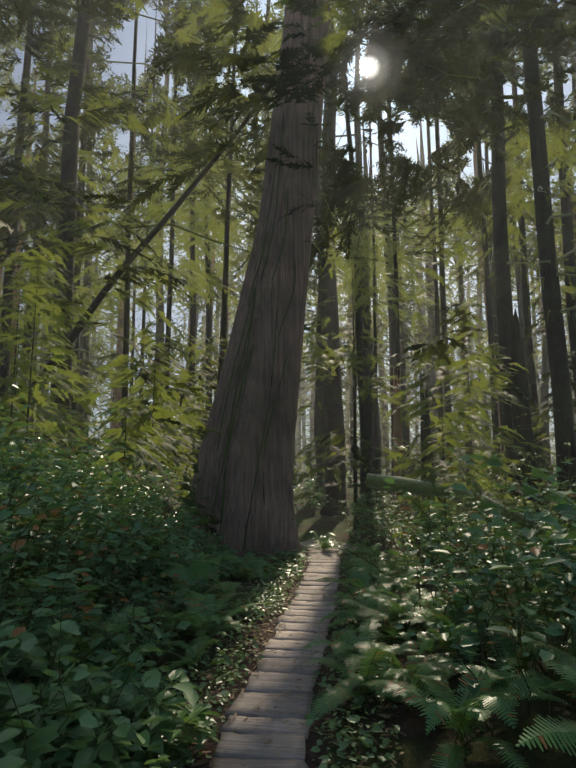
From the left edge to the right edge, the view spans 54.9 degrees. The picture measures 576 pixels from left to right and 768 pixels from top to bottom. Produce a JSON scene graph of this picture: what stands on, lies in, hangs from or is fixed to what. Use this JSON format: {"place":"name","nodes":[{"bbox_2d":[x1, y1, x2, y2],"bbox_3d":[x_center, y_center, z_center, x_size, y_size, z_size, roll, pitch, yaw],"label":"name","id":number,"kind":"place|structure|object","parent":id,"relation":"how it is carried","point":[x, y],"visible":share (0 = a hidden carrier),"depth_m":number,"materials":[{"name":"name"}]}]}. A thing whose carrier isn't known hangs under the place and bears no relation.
{"place":"outdoors","nodes":[
{"label":"outdoors","id":0,"kind":"place"},
{"bbox_2d":[169,549,358,767],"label":"path dirt","id":1,"kind":"structure","parent":0,"point":[310,741],"depth_m":4.23,"materials":[{"name":"brown soil"}]},
{"bbox_2d":[209,757,307,767],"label":"plank","id":2,"kind":"object","parent":1,"relation":"on","point":[228,762],"visible":0.91,"depth_m":3.10,"materials":[{"name":"grey wood"}]},
{"bbox_2d":[214,732,304,760],"bbox_3d":[-0.163,2.167,3.291,0.542,0.048,0.327,-1,-9,6],"label":"plank","id":3,"kind":"object","parent":1,"relation":"on","point":[242,744],"visible":0.88,"depth_m":3.28,"materials":[{"name":"grey wood"}]},
{"bbox_2d":[225,691,312,718],"bbox_3d":[-0.116,2.253,3.865,0.566,0.048,0.414,-1,-9,7],"label":"plank","id":4,"kind":"object","parent":1,"relation":"on","point":[249,701],"visible":0.73,"depth_m":3.85,"materials":[{"name":"grey wood"}]},
{"bbox_2d":[244,671,315,697],"bbox_3d":[-0.051,2.312,4.251,0.522,0.048,0.422,0,-8,5],"label":"plank","id":5,"kind":"object","parent":1,"relation":"on","point":[290,682],"visible":0.73,"depth_m":4.25,"materials":[{"name":"grey wood"}]},
{"bbox_2d":[275,622,329,632],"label":"plank","id":6,"kind":"object","parent":1,"relation":"on","point":[303,627],"visible":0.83,"depth_m":5.71,"materials":[{"name":"grey wood"}]},
{"bbox_2d":[286,605,334,610],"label":"plank","id":7,"kind":"object","parent":1,"relation":"on","point":[317,608],"visible":0.62,"depth_m":6.49,"materials":[{"name":"grey wood"}]},
{"bbox_2d":[289,600,337,607],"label":"plank","id":8,"kind":"object","parent":1,"relation":"on","point":[301,603],"visible":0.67,"depth_m":6.71,"materials":[{"name":"grey wood"}]},
{"bbox_2d":[291,594,337,601],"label":"plank","id":9,"kind":"object","parent":1,"relation":"on","point":[303,597],"visible":0.65,"depth_m":6.98,"materials":[{"name":"grey wood"}]},
{"bbox_2d":[299,581,338,587],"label":"plank","id":10,"kind":"object","parent":1,"relation":"on","point":[311,583],"visible":0.67,"depth_m":7.86,"materials":[{"name":"grey wood"}]},
{"bbox_2d":[301,541,340,545],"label":"plank","id":11,"kind":"object","parent":1,"relation":"on","point":[316,544],"visible":0.23,"depth_m":11.82,"materials":[{"name":"grey wood"}]},
{"bbox_2d":[307,551,335,553],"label":"plank","id":12,"kind":"object","parent":1,"relation":"on","point":[320,552],"visible":0.6,"depth_m":10.76,"materials":[{"name":"grey wood"}]},
{"bbox_2d":[306,568,339,573],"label":"plank","id":13,"kind":"object","parent":1,"relation":"on","point":[321,571],"visible":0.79,"depth_m":8.77,"materials":[{"name":"grey wood"}]},
{"bbox_2d":[308,559,340,563],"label":"plank","id":14,"kind":"object","parent":1,"relation":"on","point":[322,561],"visible":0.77,"depth_m":9.70,"materials":[{"name":"grey wood"}]},
{"bbox_2d":[309,563,339,566],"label":"plank","id":15,"kind":"object","parent":1,"relation":"on","point":[322,564],"visible":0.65,"depth_m":9.39,"materials":[{"name":"grey wood"}]},
{"bbox_2d":[301,543,350,548],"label":"plank","id":16,"kind":"object","parent":1,"relation":"on","point":[345,544],"visible":0.33,"depth_m":11.69,"materials":[{"name":"grey wood"}]},
{"bbox_2d":[0,470,575,767],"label":"ground","id":17,"kind":"structure","parent":0,"point":[423,749],"depth_m":3.83,"materials":[{"name":"green plant"}]},
{"bbox_2d":[0,534,408,767],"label":"plants","id":18,"kind":"object","parent":17,"relation":"on","point":[27,694],"visible":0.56,"depth_m":3.01,"materials":[{"name":"green plant"}]},
{"bbox_2d":[183,0,329,561],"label":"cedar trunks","id":19,"kind":"object","parent":17,"relation":"on","point":[257,399],"visible":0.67,"depth_m":11.45,"materials":[{"name":"brown plant"}]},
{"bbox_2d":[120,542,406,767],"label":"forest litter","id":20,"kind":"object","parent":17,"relation":"on","point":[299,709],"visible":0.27,"depth_m":4.12,"materials":[{"name":"brown plant"}]},
{"bbox_2d":[219,715,313,738],"bbox_3d":[-0.128,2.208,3.552,0.578,0.048,0.248,-1,-8,7],"label":"plank","id":21,"kind":"object","parent":17,"relation":"on","point":[268,725],"visible":0.65,"depth_m":3.54,"materials":[{"name":"grey wood"}]},
{"bbox_2d":[0,0,575,767],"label":"tree","id":22,"kind":"object","parent":17,"relation":"on","point":[552,354],"depth_m":17.46,"materials":[{"name":"brown plant"}]},
{"bbox_2d":[0,0,575,562],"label":"tree foliage","id":23,"kind":"object","parent":22,"relation":"attached to","point":[464,220],"visible":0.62,"depth_m":14.77,"materials":[{"name":"green plant"}]},
{"bbox_2d":[26,112,575,573],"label":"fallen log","id":24,"kind":"object","parent":22,"relation":"attached to","point":[100,306],"visible":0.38,"depth_m":11.69,"materials":[{"name":"brown wood"}]},
{"bbox_2d":[0,384,575,767],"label":"shrubs","id":25,"kind":"object","parent":17,"relation":"on","point":[475,580],"visible":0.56,"depth_m":4.48,"materials":[{"name":"green plant"}]},
{"bbox_2d":[0,383,575,767],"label":"shrub stems","id":26,"kind":"object","parent":17,"relation":"on","point":[13,579],"visible":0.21,"depth_m":4.70,"materials":[{"name":"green plant"}]},
{"bbox_2d":[255,658,320,677],"bbox_3d":[-0.001,2.370,4.625,0.545,0.048,0.383,-1,-9,7],"label":"plank","id":27,"kind":"object","parent":17,"relation":"on","point":[282,666],"visible":0.62,"depth_m":4.61,"materials":[{"name":"grey wood"}]},
{"bbox_2d":[1,111,575,578],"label":"mossy logs and limbs","id":28,"kind":"object","parent":17,"relation":"on","point":[401,483],"visible":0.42,"depth_m":9.36,"materials":[{"name":"green wood"}]},
{"bbox_2d":[262,649,322,660],"bbox_3d":[0.041,2.411,4.898,0.545,0.048,0.240,-1,-9,5],"label":"plank","id":29,"kind":"object","parent":17,"relation":"on","point":[289,654],"visible":0.65,"depth_m":4.90,"materials":[{"name":"grey wood"}]},
{"bbox_2d":[14,104,575,487],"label":"tree trunks","id":30,"kind":"object","parent":17,"relation":"on","point":[480,312],"visible":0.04,"depth_m":51.91,"materials":[{"name":"brown plant"}]},
{"bbox_2d":[265,639,328,652],"bbox_3d":[0.079,2.447,5.144,0.578,0.048,0.327,-1,-8,10],"label":"plank","id":31,"kind":"object","parent":17,"relation":"on","point":[276,645],"visible":0.6,"depth_m":5.14,"materials":[{"name":"grey wood"}]},
{"bbox_2d":[272,631,327,641],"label":"plank","id":32,"kind":"object","parent":17,"relation":"on","point":[297,636],"visible":0.6,"depth_m":5.41,"materials":[{"name":"grey wood"}]},
{"bbox_2d":[26,519,575,767],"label":"ferns","id":33,"kind":"object","parent":17,"relation":"on","point":[362,654],"visible":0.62,"depth_m":4.11,"materials":[{"name":"green plant"}]},
{"bbox_2d":[276,615,330,626],"bbox_3d":[0.177,2.573,5.999,0.596,0.047,0.278,0,-8,6],"label":"plank","id":34,"kind":"object","parent":17,"relation":"on","point":[295,619],"visible":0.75,"depth_m":6.00,"materials":[{"name":"grey wood"}]},
{"bbox_2d":[283,609,332,617],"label":"plank","id":35,"kind":"object","parent":17,"relation":"on","point":[312,613],"visible":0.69,"depth_m":6.27,"materials":[{"name":"grey wood"}]},
{"bbox_2d":[300,540,318,544],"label":"plank","id":36,"kind":"object","parent":17,"relation":"on","point":[308,542],"visible":0.38,"depth_m":12.17,"materials":[{"name":"grey wood"}]},
{"bbox_2d":[294,589,333,595],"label":"plank","id":37,"kind":"object","parent":17,"relation":"on","point":[317,592],"visible":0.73,"depth_m":7.31,"materials":[{"name":"grey wood"}]},
{"bbox_2d":[298,586,336,592],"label":"plank","id":38,"kind":"object","parent":17,"relation":"on","point":[332,588],"visible":0.6,"depth_m":7.57,"materials":[{"name":"grey wood"}]},
{"bbox_2d":[303,576,338,581],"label":"plank","id":39,"kind":"object","parent":17,"relation":"on","point":[308,578],"visible":0.4,"depth_m":8.21,"materials":[{"name":"grey wood"}]},
{"bbox_2d":[303,573,339,577],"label":"plank","id":40,"kind":"object","parent":17,"relation":"on","point":[318,574],"visible":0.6,"depth_m":8.49,"materials":[{"name":"grey wood"}]},
{"bbox_2d":[307,566,339,568],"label":"plank","id":41,"kind":"object","parent":17,"relation":"on","point":[330,567],"visible":0.48,"depth_m":9.13,"materials":[{"name":"brown wood"}]},
{"bbox_2d":[308,553,338,555],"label":"plank","id":42,"kind":"object","parent":17,"relation":"on","point":[320,554],"visible":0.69,"depth_m":10.49,"materials":[{"name":"brown wood"}]},
{"bbox_2d":[309,555,338,556],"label":"plank","id":43,"kind":"object","parent":17,"relation":"on","point":[324,556],"visible":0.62,"depth_m":10.26,"materials":[{"name":"brown wood"}]},
{"bbox_2d":[310,557,339,559],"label":"plank","id":44,"kind":"object","parent":17,"relation":"on","point":[327,558],"visible":0.52,"depth_m":10.03,"materials":[{"name":"brown wood"}]},
{"bbox_2d":[305,546,358,550],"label":"plank","id":45,"kind":"object","parent":17,"relation":"on","point":[334,548],"visible":0.35,"depth_m":11.29,"materials":[{"name":"brown wood"}]},
{"bbox_2d":[309,548,358,552],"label":"plank","id":46,"kind":"object","parent":17,"relation":"on","point":[335,550],"visible":0.35,"depth_m":10.99,"materials":[{"name":"brown wood"}]},
{"bbox_2d":[325,388,575,604],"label":"shrub leaves","id":47,"kind":"object","parent":17,"relation":"on","point":[454,505],"visible":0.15,"depth_m":8.68,"materials":[{"name":"green plant"}]},
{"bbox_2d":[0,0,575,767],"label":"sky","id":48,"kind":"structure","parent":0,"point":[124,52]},
{"bbox_2d":[360,59,366,72],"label":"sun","id":49,"kind":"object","parent":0,"point":[363,63],"depth_m":774.03,"materials":[{"name":"white"}]},
{"bbox_2d":[330,23,408,111],"bbox_3d":[1.001,-3.883,6.804,0.991,0.788,0.627,0,-9,-1],"label":"sun glow","id":50,"kind":"object","parent":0,"point":[369,68],"visible":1,"depth_m":6.81,"materials":[{"name":"white"}]}
]}

